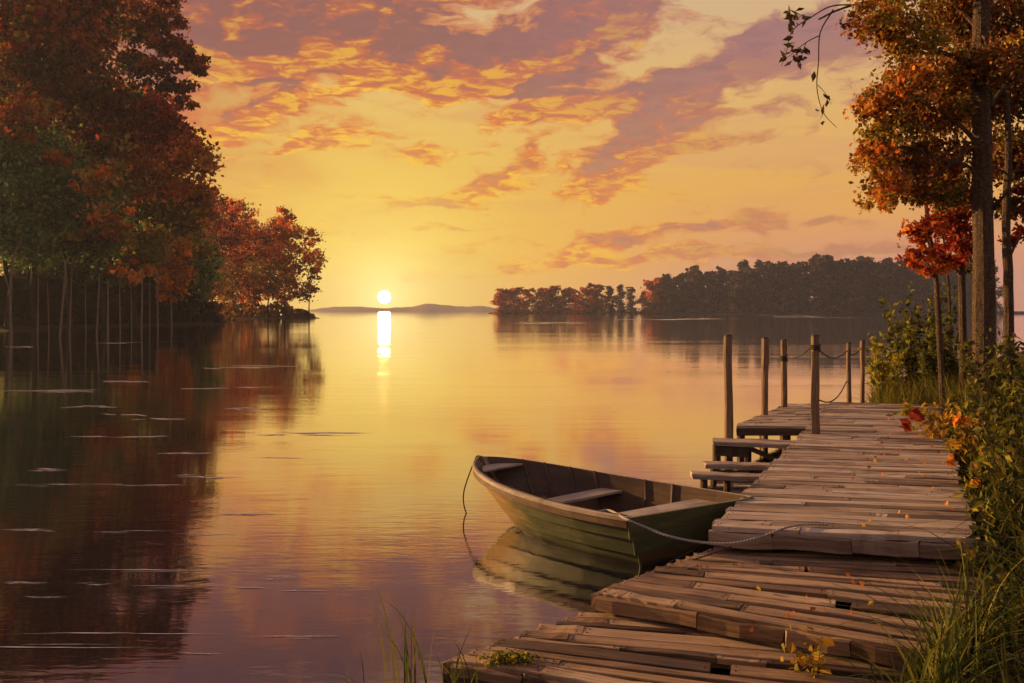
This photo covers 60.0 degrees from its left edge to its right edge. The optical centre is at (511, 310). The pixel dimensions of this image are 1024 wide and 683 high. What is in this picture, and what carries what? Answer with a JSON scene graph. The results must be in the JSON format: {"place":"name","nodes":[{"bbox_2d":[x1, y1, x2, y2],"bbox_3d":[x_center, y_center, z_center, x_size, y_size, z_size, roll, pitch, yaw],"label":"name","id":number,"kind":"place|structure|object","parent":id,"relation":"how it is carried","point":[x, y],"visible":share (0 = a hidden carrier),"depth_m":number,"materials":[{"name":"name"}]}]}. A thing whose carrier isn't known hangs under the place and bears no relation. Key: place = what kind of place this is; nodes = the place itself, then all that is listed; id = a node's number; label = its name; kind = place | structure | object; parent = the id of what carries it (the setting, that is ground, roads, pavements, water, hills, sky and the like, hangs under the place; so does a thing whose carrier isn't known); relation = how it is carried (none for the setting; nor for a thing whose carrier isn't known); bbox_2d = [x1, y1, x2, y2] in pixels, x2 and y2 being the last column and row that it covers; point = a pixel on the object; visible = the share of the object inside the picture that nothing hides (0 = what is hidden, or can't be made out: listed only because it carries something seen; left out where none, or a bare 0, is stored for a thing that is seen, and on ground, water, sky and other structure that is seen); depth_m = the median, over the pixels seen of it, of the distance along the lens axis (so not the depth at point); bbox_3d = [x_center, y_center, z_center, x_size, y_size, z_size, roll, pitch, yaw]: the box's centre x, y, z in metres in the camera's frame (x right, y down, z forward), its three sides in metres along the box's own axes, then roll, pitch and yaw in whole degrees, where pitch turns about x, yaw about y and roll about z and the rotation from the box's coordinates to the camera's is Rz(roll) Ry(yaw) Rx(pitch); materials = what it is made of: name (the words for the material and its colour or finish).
{"place":"outdoors","nodes":[
{"label":"outdoors","id":0,"kind":"place"},
{"bbox_2d":[0,317,316,330],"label":"shore","id":1,"kind":"structure","parent":0,"point":[28,327],"depth_m":164.46,"materials":[{"name":"brown soil"}]},
{"bbox_2d":[9,235,41,337],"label":"bare trunk","id":2,"kind":"object","parent":1,"relation":"on","point":[10,307],"visible":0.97,"depth_m":95.91,"materials":[{"name":"brown plant"}]},
{"bbox_2d":[0,64,85,329],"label":"autumn tree","id":3,"kind":"object","parent":1,"relation":"on","point":[23,114],"visible":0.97,"depth_m":130.00,"materials":[{"name":"green plant"}]},
{"bbox_2d":[0,0,149,326],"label":"autumn tree","id":4,"kind":"object","parent":1,"relation":"on","point":[66,57],"visible":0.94,"depth_m":139.35,"materials":[{"name":"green plant"}]},
{"bbox_2d":[4,122,148,329],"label":"autumn tree","id":5,"kind":"object","parent":1,"relation":"on","point":[97,185],"visible":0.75,"depth_m":133.90,"materials":[{"name":"green plant"}]},
{"bbox_2d":[0,216,182,327],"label":"autumn tree","id":6,"kind":"object","parent":1,"relation":"on","point":[147,255],"visible":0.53,"depth_m":154.20,"materials":[{"name":"green plant"}]},
{"bbox_2d":[0,268,219,325],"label":"undergrowth","id":7,"kind":"object","parent":1,"relation":"on","point":[21,316],"visible":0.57,"depth_m":161.44,"materials":[{"name":"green plant"}]},
{"bbox_2d":[36,73,195,327],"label":"autumn tree","id":8,"kind":"object","parent":1,"relation":"on","point":[145,119],"visible":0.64,"depth_m":146.58,"materials":[{"name":"red plant"}]},
{"bbox_2d":[105,0,211,324],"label":"autumn tree","id":9,"kind":"object","parent":1,"relation":"on","point":[155,16],"visible":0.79,"depth_m":167.18,"materials":[{"name":"red plant"}]},
{"bbox_2d":[140,234,198,325],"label":"autumn tree","id":10,"kind":"object","parent":1,"relation":"on","point":[172,276],"visible":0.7,"depth_m":165.50,"materials":[{"name":"red plant"}]},
{"bbox_2d":[115,120,228,325],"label":"autumn tree","id":11,"kind":"object","parent":1,"relation":"on","point":[185,214],"visible":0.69,"depth_m":168.61,"materials":[{"name":"red plant"}]},
{"bbox_2d":[164,227,227,321],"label":"autumn tree","id":12,"kind":"object","parent":1,"relation":"on","point":[203,245],"visible":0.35,"depth_m":192.08,"materials":[{"name":"green plant"}]},
{"bbox_2d":[181,198,235,301],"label":"autumn tree","id":13,"kind":"object","parent":1,"relation":"on","point":[222,260],"visible":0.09,"depth_m":290.36,"materials":[{"name":"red plant"}]},
{"bbox_2d":[205,187,244,301],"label":"autumn tree","id":14,"kind":"object","parent":1,"relation":"on","point":[219,223],"visible":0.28,"depth_m":300.61,"materials":[{"name":"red plant"}]},
{"bbox_2d":[218,198,259,312],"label":"autumn tree","id":15,"kind":"object","parent":1,"relation":"on","point":[234,228],"visible":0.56,"depth_m":309.05,"materials":[{"name":"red plant"}]},
{"bbox_2d":[215,197,267,302],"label":"autumn tree","id":16,"kind":"object","parent":1,"relation":"on","point":[251,214],"visible":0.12,"depth_m":343.68,"materials":[{"name":"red plant"}]},
{"bbox_2d":[190,299,315,322],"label":"undergrowth","id":17,"kind":"object","parent":1,"relation":"on","point":[224,310],"visible":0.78,"depth_m":313.54,"materials":[{"name":"brown plant"}]},
{"bbox_2d":[234,216,281,317],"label":"autumn tree","id":18,"kind":"object","parent":1,"relation":"on","point":[258,291],"visible":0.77,"depth_m":316.24,"materials":[{"name":"red plant"}]},
{"bbox_2d":[243,222,292,317],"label":"autumn tree","id":19,"kind":"object","parent":1,"relation":"on","point":[272,268],"visible":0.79,"depth_m":320.12,"materials":[{"name":"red plant"}]},
{"bbox_2d":[255,216,306,302],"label":"autumn tree","id":20,"kind":"object","parent":1,"relation":"on","point":[270,225],"visible":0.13,"depth_m":348.49,"materials":[{"name":"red plant"}]},
{"bbox_2d":[261,205,309,317],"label":"autumn tree","id":21,"kind":"object","parent":1,"relation":"on","point":[292,231],"visible":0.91,"depth_m":326.23,"materials":[{"name":"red plant"}]},
{"bbox_2d":[291,226,327,317],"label":"autumn tree","id":22,"kind":"object","parent":1,"relation":"on","point":[313,256],"visible":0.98,"depth_m":333.80,"materials":[{"name":"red plant"}]},
{"bbox_2d":[307,303,496,311],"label":"hills","id":23,"kind":"structure","parent":0,"point":[427,307],"depth_m":2283.61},
{"bbox_2d":[4,315,835,653],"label":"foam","id":24,"kind":"object","parent":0,"point":[244,457],"visible":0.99,"depth_m":18.54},
{"bbox_2d":[0,311,1023,682],"bbox_3d":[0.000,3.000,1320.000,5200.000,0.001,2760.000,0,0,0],"label":"water","id":25,"kind":"structure","parent":0,"point":[360,441],"depth_m":17.26,"materials":[{"name":"orange liquid"}]},
{"bbox_2d":[370,587,447,682],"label":"reed tuft","id":26,"kind":"object","parent":25,"relation":"on","point":[406,663],"visible":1,"depth_m":6.98,"materials":[{"name":"green plant"}]},
{"bbox_2d":[425,629,491,682],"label":"reed tuft","id":27,"kind":"object","parent":25,"relation":"on","point":[456,675],"visible":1,"depth_m":7.05,"materials":[{"name":"green plant"}]},
{"bbox_2d":[472,456,754,566],"bbox_3d":[0.953,2.634,11.872,3.947,0.932,2.088,0,0,42],"label":"rowing boat","id":28,"kind":"object","parent":25,"relation":"on","point":[565,504],"visible":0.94,"depth_m":11.35,"materials":[{"name":"green paint"}]},
{"bbox_2d":[600,509,828,544],"bbox_3d":[2.089,2.440,10.033,2.712,0.216,0.968,0,0,28],"label":"rope","id":29,"kind":"object","parent":28,"relation":"attached to","point":[725,543],"visible":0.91,"depth_m":9.74,"materials":[{"name":"fabric"}]},
{"bbox_2d":[0,0,1023,310],"label":"sky","id":30,"kind":"structure","parent":0,"point":[442,152],"materials":[{"name":"orange"}]},
{"bbox_2d":[488,311,1023,313],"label":"shore","id":31,"kind":"structure","parent":0,"point":[1018,312],"depth_m":732.48,"materials":[{"name":"brown soil"}]},
{"bbox_2d":[489,288,512,313],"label":"tree","id":32,"kind":"object","parent":31,"relation":"on","point":[500,300],"visible":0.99,"depth_m":792.47,"materials":[{"name":"brown plant"}]},
{"bbox_2d":[497,287,530,313],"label":"tree","id":33,"kind":"object","parent":31,"relation":"on","point":[514,298],"visible":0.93,"depth_m":798.06,"materials":[{"name":"brown plant"}]},
{"bbox_2d":[517,288,539,312],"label":"tree","id":34,"kind":"object","parent":31,"relation":"on","point":[528,296],"visible":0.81,"depth_m":808.02,"materials":[{"name":"brown plant"}]},
{"bbox_2d":[531,285,568,313],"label":"tree","id":35,"kind":"object","parent":31,"relation":"on","point":[551,291],"visible":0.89,"depth_m":793.80,"materials":[{"name":"brown plant"}]},
{"bbox_2d":[552,287,578,313],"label":"tree","id":36,"kind":"object","parent":31,"relation":"on","point":[562,306],"visible":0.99,"depth_m":793.59,"materials":[{"name":"brown plant"}]},
{"bbox_2d":[577,287,602,313],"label":"tree","id":37,"kind":"object","parent":31,"relation":"on","point":[585,309],"visible":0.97,"depth_m":794.65,"materials":[{"name":"brown plant"}]},
{"bbox_2d":[577,283,612,313],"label":"tree","id":38,"kind":"object","parent":31,"relation":"on","point":[603,299],"visible":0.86,"depth_m":795.83,"materials":[{"name":"brown plant"}]},
{"bbox_2d":[638,279,666,312],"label":"tree","id":39,"kind":"object","parent":31,"relation":"on","point":[654,299],"visible":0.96,"depth_m":773.84,"materials":[{"name":"brown plant"}]},
{"bbox_2d":[682,267,697,312],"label":"tree","id":40,"kind":"object","parent":31,"relation":"on","point":[686,295],"visible":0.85,"depth_m":766.13,"materials":[{"name":"green plant"}]},
{"bbox_2d":[683,264,707,312],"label":"tree","id":41,"kind":"object","parent":31,"relation":"on","point":[695,271],"visible":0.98,"depth_m":761.13,"materials":[{"name":"green plant"}]},
{"bbox_2d":[695,272,709,312],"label":"tree","id":42,"kind":"object","parent":31,"relation":"on","point":[703,283],"visible":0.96,"depth_m":759.10,"materials":[{"name":"green plant"}]},
{"bbox_2d":[704,270,719,312],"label":"tree","id":43,"kind":"object","parent":31,"relation":"on","point":[711,289],"visible":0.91,"depth_m":753.93,"materials":[{"name":"green plant"}]},
{"bbox_2d":[711,266,727,312],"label":"tree","id":44,"kind":"object","parent":31,"relation":"on","point":[719,284],"visible":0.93,"depth_m":749.92,"materials":[{"name":"green plant"}]},
{"bbox_2d":[725,270,746,312],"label":"tree","id":45,"kind":"object","parent":31,"relation":"on","point":[736,284],"visible":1,"depth_m":739.30,"materials":[{"name":"green plant"}]},
{"bbox_2d":[751,260,767,312],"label":"tree","id":46,"kind":"object","parent":31,"relation":"on","point":[759,264],"visible":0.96,"depth_m":733.83,"materials":[{"name":"green plant"}]},
{"bbox_2d":[762,262,787,312],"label":"tree","id":47,"kind":"object","parent":31,"relation":"on","point":[772,270],"visible":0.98,"depth_m":727.88,"materials":[{"name":"green plant"}]},
{"bbox_2d":[773,261,790,312],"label":"tree","id":48,"kind":"object","parent":31,"relation":"on","point":[782,266],"visible":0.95,"depth_m":727.25,"materials":[{"name":"green plant"}]},
{"bbox_2d":[796,261,816,312],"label":"tree","id":49,"kind":"object","parent":31,"relation":"on","point":[804,290],"visible":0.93,"depth_m":729.09,"materials":[{"name":"green plant"}]},
{"bbox_2d":[803,253,828,312],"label":"tree","id":50,"kind":"object","parent":31,"relation":"on","point":[811,277],"visible":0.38,"depth_m":730.08,"materials":[{"name":"green plant"}]},
{"bbox_2d":[808,254,833,312],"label":"tree","id":51,"kind":"object","parent":31,"relation":"on","point":[822,266],"visible":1,"depth_m":721.88,"materials":[{"name":"green plant"}]},
{"bbox_2d":[824,260,847,312],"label":"tree","id":52,"kind":"object","parent":31,"relation":"on","point":[838,281],"visible":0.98,"depth_m":720.87,"materials":[{"name":"green plant"}]},
{"bbox_2d":[836,258,858,312],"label":"tree","id":53,"kind":"object","parent":31,"relation":"on","point":[847,265],"visible":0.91,"depth_m":720.54,"materials":[{"name":"green plant"}]},
{"bbox_2d":[850,259,874,312],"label":"tree","id":54,"kind":"object","parent":31,"relation":"on","point":[859,266],"visible":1,"depth_m":718.77,"materials":[{"name":"green plant"}]},
{"bbox_2d":[856,256,877,312],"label":"tree","id":55,"kind":"object","parent":31,"relation":"on","point":[869,298],"visible":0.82,"depth_m":719.50,"materials":[{"name":"green plant"}]},
{"bbox_2d":[875,257,903,312],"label":"tree","id":56,"kind":"object","parent":31,"relation":"on","point":[886,265],"visible":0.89,"depth_m":715.87,"materials":[{"name":"green plant"}]},
{"bbox_2d":[896,257,914,312],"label":"tree","id":57,"kind":"object","parent":31,"relation":"on","point":[904,280],"visible":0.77,"depth_m":715.11,"materials":[{"name":"green plant"}]},
{"bbox_2d":[910,269,929,312],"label":"tree","id":58,"kind":"object","parent":31,"relation":"on","point":[917,293],"visible":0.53,"depth_m":714.63,"materials":[{"name":"green plant"}]},
{"bbox_2d":[751,351,1023,682],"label":"bank","id":59,"kind":"structure","parent":0,"point":[1008,663],"depth_m":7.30,"materials":[{"name":"green plant"}]},
{"bbox_2d":[442,610,978,682],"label":"landing","id":60,"kind":"object","parent":59,"relation":"on","point":[592,646],"visible":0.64,"depth_m":7.37,"materials":[{"name":"brown wood"}]},
{"bbox_2d":[473,647,544,668],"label":"moss","id":61,"kind":"object","parent":60,"relation":"on","point":[508,657],"visible":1,"depth_m":7.29,"materials":[{"name":"green plant"}]},
{"bbox_2d":[780,624,834,677],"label":"leafy weed","id":62,"kind":"object","parent":60,"relation":"on","point":[804,660],"visible":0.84,"depth_m":7.11,"materials":[{"name":"yellow plant"}]},
{"bbox_2d":[527,453,1023,682],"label":"tall grass","id":63,"kind":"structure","parent":59,"relation":"on","point":[984,590],"depth_m":7.00,"materials":[{"name":"green plant"}]},
{"bbox_2d":[591,546,989,670],"bbox_3d":[3.130,3.194,9.194,3.024,1.013,3.961,0,0,36],"label":"landing","id":64,"kind":"object","parent":59,"relation":"on","point":[729,578],"visible":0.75,"depth_m":8.40,"materials":[{"name":"brown wood"}]},
{"bbox_2d":[748,412,953,631],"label":"fallen leaves","id":65,"kind":"object","parent":64,"relation":"on","point":[907,516],"visible":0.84,"depth_m":9.79,"materials":[{"name":"orange plant"}]},
{"bbox_2d":[673,574,1023,682],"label":"reed tuft","id":66,"kind":"object","parent":59,"relation":"on","point":[943,677],"visible":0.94,"depth_m":6.07,"materials":[{"name":"green plant"}]},
{"bbox_2d":[708,402,1001,561],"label":"pier","id":67,"kind":"structure","parent":59,"relation":"on","point":[806,476],"depth_m":11.78,"materials":[{"name":"brown wood"}]},
{"bbox_2d":[723,334,732,458],"bbox_3d":[4.403,2.346,17.995,0.217,3.716,0.202,0,0,0],"label":"mooring post","id":68,"kind":"object","parent":67,"relation":"attached to","point":[728,391],"visible":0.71,"depth_m":17.92,"materials":[{"name":"brown wood"}]},
{"bbox_2d":[690,461,770,488],"bbox_3d":[4.109,3.360,15.375,2.198,1.280,1.456,0,0,0],"label":"boarding step","id":69,"kind":"object","parent":67,"relation":"attached to","point":[703,477],"visible":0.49,"depth_m":14.99,"materials":[{"name":"brown wood"}]},
{"bbox_2d":[712,438,795,461],"bbox_3d":[4.978,3.285,17.512,1.993,1.430,0.671,0,0,12],"label":"boarding step","id":70,"kind":"object","parent":67,"relation":"attached to","point":[742,448],"visible":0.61,"depth_m":17.37,"materials":[{"name":"brown wood"}]},
{"bbox_2d":[761,337,768,438],"bbox_3d":[5.819,2.408,20.376,0.172,3.588,0.183,0,0,0],"label":"mooring post","id":71,"kind":"object","parent":67,"relation":"attached to","point":[764,371],"visible":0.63,"depth_m":20.32,"materials":[{"name":"brown wood"}]},
{"bbox_2d":[781,339,786,406],"bbox_3d":[6.793,2.456,22.123,0.181,3.492,0.172,0,0,0],"label":"mooring post","id":72,"kind":"object","parent":67,"relation":"attached to","point":[783,375],"visible":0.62,"depth_m":22.06,"materials":[{"name":"brown wood"}]},
{"bbox_2d":[811,334,819,433],"bbox_3d":[5.923,2.335,17.298,0.179,3.733,0.178,0,0,0],"label":"mooring post","id":73,"kind":"object","parent":67,"relation":"attached to","point":[815,413],"visible":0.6,"depth_m":17.24,"materials":[{"name":"brown wood"}]},
{"bbox_2d":[846,342,851,401],"bbox_3d":[8.860,2.520,23.302,0.140,3.366,0.146,0,0,0],"label":"mooring post","id":74,"kind":"object","parent":67,"relation":"attached to","point":[848,374],"visible":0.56,"depth_m":23.26,"materials":[{"name":"brown wood"}]},
{"bbox_2d":[860,340,864,402],"bbox_3d":[9.477,2.499,23.956,0.145,3.408,0.142,0,0,22],"label":"mooring post","id":75,"kind":"object","parent":67,"relation":"attached to","point":[862,368],"visible":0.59,"depth_m":23.91,"materials":[{"name":"brown wood"}]},
{"bbox_2d":[691,560,1023,682],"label":"reed tuft","id":76,"kind":"object","parent":59,"relation":"on","point":[927,629],"visible":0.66,"depth_m":6.52,"materials":[{"name":"green plant"}]},
{"bbox_2d":[857,332,927,397],"bbox_3d":[10.930,1.765,25.404,1.827,2.310,1.922,0,0,26],"label":"shrub","id":77,"kind":"object","parent":59,"relation":"on","point":[876,370],"visible":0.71,"depth_m":25.42,"materials":[{"name":"green plant"}]},
{"bbox_2d":[779,0,1023,420],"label":"maple tree","id":78,"kind":"object","parent":59,"relation":"on","point":[961,88],"visible":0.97,"depth_m":19.52,"materials":[{"name":"orange plant"}]},
{"bbox_2d":[878,281,958,388],"bbox_3d":[11.477,0.930,24.910,2.131,3.539,2.131,0,0,-43],"label":"shrub","id":79,"kind":"object","parent":59,"relation":"on","point":[928,343],"visible":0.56,"depth_m":24.98,"materials":[{"name":"green plant"}]},
{"bbox_2d":[894,205,969,413],"bbox_3d":[10.259,-0.521,21.710,2.226,6.669,1.380,0,0,-34],"label":"slim tree","id":80,"kind":"object","parent":59,"relation":"on","point":[928,223],"visible":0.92,"depth_m":21.62,"materials":[{"name":"red plant"}]},
{"bbox_2d":[899,398,967,443],"bbox_3d":[8.085,2.287,16.955,1.228,1.287,1.304,0,0,0],"label":"leafy weed","id":81,"kind":"object","parent":59,"relation":"on","point":[915,414],"visible":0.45,"depth_m":16.82,"materials":[{"name":"orange plant"}]},
{"bbox_2d":[918,222,956,355],"bbox_3d":[12.735,-0.138,26.095,1.413,5.468,1.326,0,0,35],"label":"slim tree","id":82,"kind":"object","parent":59,"relation":"on","point":[935,235],"visible":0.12,"depth_m":25.98,"materials":[{"name":"red plant"}]},
{"bbox_2d":[905,323,970,389],"bbox_3d":[11.700,1.427,24.313,2.245,2.268,1.684,0,0,-17],"label":"shrub","id":83,"kind":"object","parent":59,"relation":"on","point":[929,361],"visible":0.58,"depth_m":23.81,"materials":[{"name":"green plant"}]},
{"bbox_2d":[920,126,995,395],"bbox_3d":[11.661,-1.629,23.208,1.668,8.617,2.435,0,0,39],"label":"slim tree","id":84,"kind":"object","parent":59,"relation":"on","point":[962,249],"visible":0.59,"depth_m":22.93,"materials":[{"name":"brown plant"}]},
{"bbox_2d":[933,539,983,571],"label":"leafy weed","id":85,"kind":"object","parent":59,"relation":"on","point":[960,561],"visible":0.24,"depth_m":9.21,"materials":[{"name":"green plant"}]},
{"bbox_2d":[934,412,984,476],"bbox_3d":[7.693,2.272,15.086,0.807,1.120,0.642,0,0,0],"label":"leafy weed","id":86,"kind":"object","parent":59,"relation":"on","point":[967,421],"visible":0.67,"depth_m":15.04,"materials":[{"name":"orange plant"}]},
{"bbox_2d":[944,409,980,463],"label":"leafy weed","id":87,"kind":"object","parent":59,"relation":"on","point":[956,430],"visible":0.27,"depth_m":15.40,"materials":[{"name":"green plant"}]},
{"bbox_2d":[944,379,999,431],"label":"leafy weed","id":88,"kind":"object","parent":59,"relation":"on","point":[974,400],"visible":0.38,"depth_m":17.15,"materials":[{"name":"green plant"}]},
{"bbox_2d":[945,445,1016,493],"bbox_3d":[6.559,2.361,12.267,0.734,1.017,0.810,0,0,-35],"label":"leafy weed","id":89,"kind":"object","parent":59,"relation":"on","point":[950,460],"visible":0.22,"depth_m":12.31,"materials":[{"name":"green plant"}]},
{"bbox_2d":[951,457,1015,534],"bbox_3d":[5.889,2.379,11.073,0.459,1.065,0.684,0,0,-40],"label":"leafy weed","id":90,"kind":"object","parent":59,"relation":"on","point":[984,471],"visible":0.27,"depth_m":11.14,"materials":[{"name":"green plant"}]},
{"bbox_2d":[950,332,1023,419],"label":"shrub","id":91,"kind":"object","parent":59,"relation":"on","point":[966,347],"visible":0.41,"depth_m":18.60,"materials":[{"name":"green plant"}]},
{"bbox_2d":[966,479,1021,544],"bbox_3d":[5.586,2.437,10.343,0.719,0.931,0.574,0,0,0],"label":"leafy weed","id":92,"kind":"object","parent":59,"relation":"on","point":[976,483],"visible":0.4,"depth_m":10.27,"materials":[{"name":"green plant"}]},
{"bbox_2d":[967,495,1023,585],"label":"leafy weed","id":93,"kind":"object","parent":59,"relation":"on","point":[988,532],"visible":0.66,"depth_m":9.06,"materials":[{"name":"green plant"}]},
{"bbox_2d":[972,413,1023,550],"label":"leafy weed","id":94,"kind":"object","parent":59,"relation":"on","point":[993,463],"visible":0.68,"depth_m":10.49,"materials":[{"name":"green plant"}]},
{"bbox_2d":[976,395,1023,494],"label":"leafy weed","id":95,"kind":"object","parent":59,"relation":"on","point":[993,404],"visible":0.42,"depth_m":12.22,"materials":[{"name":"green plant"}]},
{"bbox_2d":[978,363,1023,444],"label":"leafy weed","id":96,"kind":"object","parent":59,"relation":"on","point":[1012,409],"visible":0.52,"depth_m":14.33,"materials":[{"name":"green plant"}]},
{"bbox_2d":[981,572,1023,650],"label":"leafy weed","id":97,"kind":"object","parent":59,"relation":"on","point":[1001,578],"visible":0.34,"depth_m":7.55,"materials":[{"name":"green plant"}]},
{"bbox_2d":[987,324,1023,417],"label":"leafy weed","id":98,"kind":"object","parent":59,"relation":"on","point":[999,372],"visible":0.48,"depth_m":17.05,"materials":[{"name":"green plant"}]},
{"bbox_2d":[993,81,1023,364],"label":"slim tree","id":99,"kind":"object","parent":59,"relation":"on","point":[1008,209],"visible":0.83,"depth_m":20.96,"materials":[{"name":"brown plant"}]},
{"bbox_2d":[807,346,1023,614],"bbox_3d":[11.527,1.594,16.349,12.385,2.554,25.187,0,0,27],"label":"tall grass","id":100,"kind":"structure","parent":0,"point":[987,426],"depth_m":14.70,"materials":[{"name":"green plant"}]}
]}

